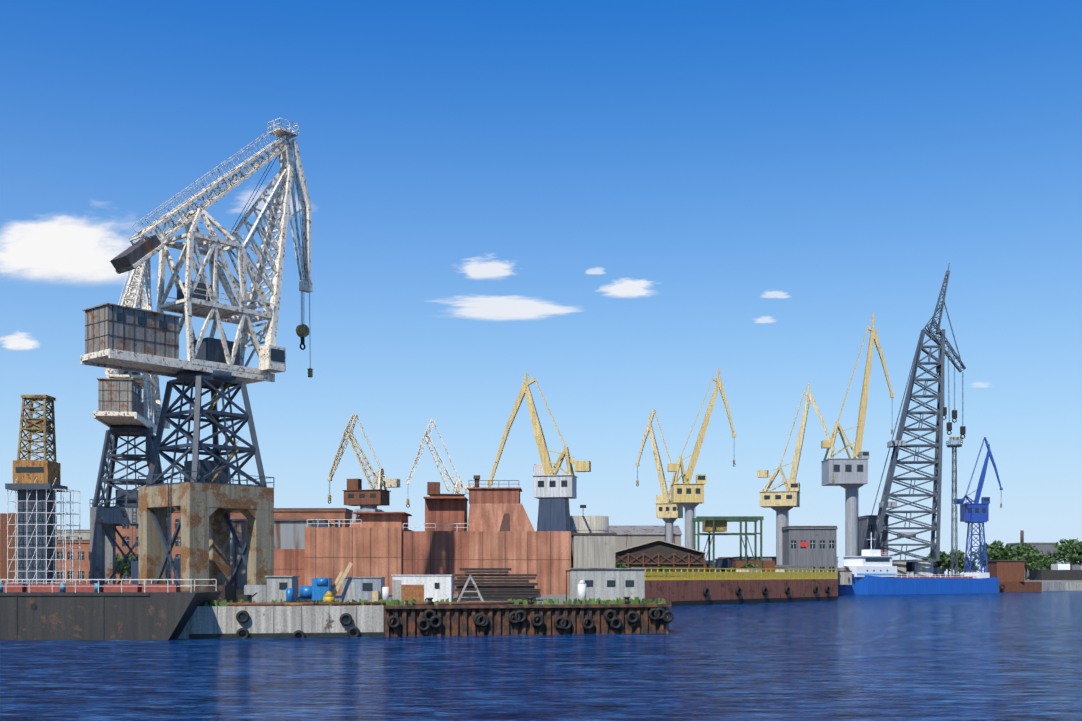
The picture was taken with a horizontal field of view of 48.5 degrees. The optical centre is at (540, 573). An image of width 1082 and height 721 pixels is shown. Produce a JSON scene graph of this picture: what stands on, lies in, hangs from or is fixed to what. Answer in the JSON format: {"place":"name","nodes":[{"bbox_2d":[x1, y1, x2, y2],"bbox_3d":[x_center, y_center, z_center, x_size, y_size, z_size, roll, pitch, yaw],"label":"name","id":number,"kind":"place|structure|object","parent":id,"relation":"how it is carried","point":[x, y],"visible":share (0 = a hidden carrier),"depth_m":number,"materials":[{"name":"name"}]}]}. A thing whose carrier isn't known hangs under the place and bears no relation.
{"place":"outdoors","nodes":[
{"label":"outdoors","id":0,"kind":"place"},
{"bbox_2d":[0,332,37,349],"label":"cloud","id":1,"kind":"structure","parent":0,"point":[20,341],"depth_m":6156.04,"materials":[{"name":"white"}]},
{"bbox_2d":[0,216,134,281],"bbox_3d":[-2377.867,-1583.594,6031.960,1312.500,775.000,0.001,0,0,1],"label":"cloud","id":2,"kind":"structure","parent":0,"point":[64,248],"depth_m":6032.28,"materials":[{"name":"white"}]},
{"bbox_2d":[57,508,352,590],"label":"buildings","id":3,"kind":"structure","parent":0,"point":[290,524],"depth_m":284.11,"materials":[{"name":"brick"}]},
{"bbox_2d":[247,192,300,211],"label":"cloud","id":4,"kind":"structure","parent":0,"point":[261,204],"depth_m":6033.47,"materials":[{"name":"white"}]},
{"bbox_2d":[464,259,510,278],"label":"cloud","id":5,"kind":"structure","parent":0,"point":[476,270],"depth_m":6032.65,"materials":[{"name":"white"}]},
{"bbox_2d":[455,296,575,319],"bbox_3d":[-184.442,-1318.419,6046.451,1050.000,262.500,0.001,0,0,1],"label":"cloud","id":6,"kind":"structure","parent":0,"point":[504,308],"depth_m":6046.30,"materials":[{"name":"white"}]},
{"bbox_2d":[0,590,1081,720],"bbox_3d":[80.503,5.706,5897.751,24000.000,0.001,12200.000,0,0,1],"label":"water","id":7,"kind":"structure","parent":0,"point":[1008,656],"depth_m":70.28,"materials":[{"name":"blue liquid"}]},
{"bbox_2d":[0,579,221,639],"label":"barge","id":8,"kind":"object","parent":7,"relation":"on","point":[86,611],"visible":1,"depth_m":103.38,"materials":[{"name":"metal"}]},
{"bbox_2d":[632,567,837,605],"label":"yellow barge","id":9,"kind":"object","parent":7,"relation":"on","point":[738,586],"visible":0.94,"depth_m":228.47,"materials":[{"name":"metal"}]},
{"bbox_2d":[838,532,998,594],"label":"ship","id":10,"kind":"object","parent":7,"relation":"on","point":[873,571],"visible":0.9,"depth_m":337.57,"materials":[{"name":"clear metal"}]},
{"bbox_2d":[871,263,965,561],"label":"crane","id":11,"kind":"object","parent":10,"relation":"on","point":[897,443],"visible":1,"depth_m":372.45,"materials":[{"name":"metal"}]},
{"bbox_2d":[0,0,1081,573],"label":"sky","id":12,"kind":"structure","parent":0,"point":[835,157],"materials":[{"name":"blue"}]},
{"bbox_2d":[587,268,602,273],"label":"cloud","id":13,"kind":"structure","parent":0,"point":[595,271],"depth_m":6100.05,"materials":[{"name":"white"}]},
{"bbox_2d":[600,279,649,296],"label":"cloud","id":14,"kind":"structure","parent":0,"point":[628,288],"depth_m":6052.76,"materials":[{"name":"white"}]},
{"bbox_2d":[217,575,1081,633],"bbox_3d":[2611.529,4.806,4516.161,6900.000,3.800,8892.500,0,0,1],"label":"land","id":15,"kind":"structure","parent":0,"point":[1063,585],"depth_m":169.57,"materials":[{"name":"concrete"}]},
{"bbox_2d":[0,395,79,583],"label":"tower crane","id":16,"kind":"object","parent":15,"relation":"on","point":[28,539],"visible":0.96,"depth_m":170.34,"materials":[{"name":"metal"}]},
{"bbox_2d":[90,241,169,583],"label":"crane","id":17,"kind":"object","parent":15,"relation":"on","point":[122,409],"visible":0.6,"depth_m":187.43,"materials":[{"name":"metal"}]},
{"bbox_2d":[80,118,312,600],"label":"crane","id":18,"kind":"object","parent":15,"relation":"on","point":[205,498],"visible":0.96,"depth_m":127.67,"materials":[{"name":"metal"}]},
{"bbox_2d":[327,413,399,522],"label":"crane","id":19,"kind":"object","parent":15,"relation":"on","point":[368,500],"visible":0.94,"depth_m":213.27,"materials":[{"name":"yellow metal"}]},
{"bbox_2d":[274,475,570,593],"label":"ship hull sections","id":20,"kind":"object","parent":15,"relation":"on","point":[497,530],"depth_m":170.77,"materials":[{"name":"brown metal"}]},
{"bbox_2d":[178,600,673,638],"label":"quay walls","id":21,"kind":"structure","parent":15,"relation":"on","point":[340,621],"depth_m":109.92,"materials":[{"name":"concrete"}]},
{"bbox_2d":[203,562,666,605],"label":"quay clutter","id":22,"kind":"object","parent":15,"relation":"on","point":[607,585],"visible":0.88,"depth_m":122.39,"materials":[{"name":"multicoloured metal"}]},
{"bbox_2d":[406,419,474,507],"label":"crane","id":23,"kind":"object","parent":15,"relation":"on","point":[433,489],"visible":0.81,"depth_m":212.81,"materials":[{"name":"white metal"}]},
{"bbox_2d":[487,373,590,567],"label":"crane","id":24,"kind":"object","parent":15,"relation":"on","point":[553,492],"visible":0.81,"depth_m":211.49,"materials":[{"name":"yellow metal"}]},
{"bbox_2d":[116,538,1081,583],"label":"trees","id":25,"kind":"object","parent":15,"relation":"on","point":[1070,550],"visible":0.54,"depth_m":526.77,"materials":[{"name":"green plant"}]},
{"bbox_2d":[636,410,682,542],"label":"crane","id":26,"kind":"object","parent":15,"relation":"on","point":[668,512],"visible":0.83,"depth_m":297.85,"materials":[{"name":"metal"}]},
{"bbox_2d":[668,368,735,548],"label":"crane","id":27,"kind":"object","parent":15,"relation":"on","point":[689,497],"visible":0.92,"depth_m":286.88,"materials":[{"name":"metal"}]},
{"bbox_2d":[757,383,834,564],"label":"crane","id":28,"kind":"object","parent":15,"relation":"on","point":[781,503],"visible":0.81,"depth_m":305.52,"materials":[{"name":"metal"}]},
{"bbox_2d":[570,505,1081,591],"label":"yard","id":29,"kind":"structure","parent":15,"relation":"on","point":[598,542],"depth_m":297.37,"materials":[{"name":"metal"}]},
{"bbox_2d":[821,313,893,555],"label":"crane","id":30,"kind":"object","parent":15,"relation":"on","point":[849,474],"visible":0.94,"depth_m":353.77,"materials":[{"name":"metal"}]},
{"bbox_2d":[946,437,962,575],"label":"light mast","id":31,"kind":"object","parent":15,"relation":"on","point":[953,445],"visible":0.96,"depth_m":388.00,"materials":[{"name":"metal"}]},
{"bbox_2d":[954,437,1002,572],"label":"crane","id":32,"kind":"object","parent":15,"relation":"on","point":[976,511],"visible":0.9,"depth_m":405.38,"materials":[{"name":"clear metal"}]},
{"bbox_2d":[757,317,772,322],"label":"cloud","id":33,"kind":"structure","parent":0,"point":[764,320],"depth_m":6073.19,"materials":[{"name":"white"}]},
{"bbox_2d":[765,292,787,297],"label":"cloud","id":34,"kind":"structure","parent":0,"point":[775,294],"depth_m":6057.45,"materials":[{"name":"white"}]}
]}

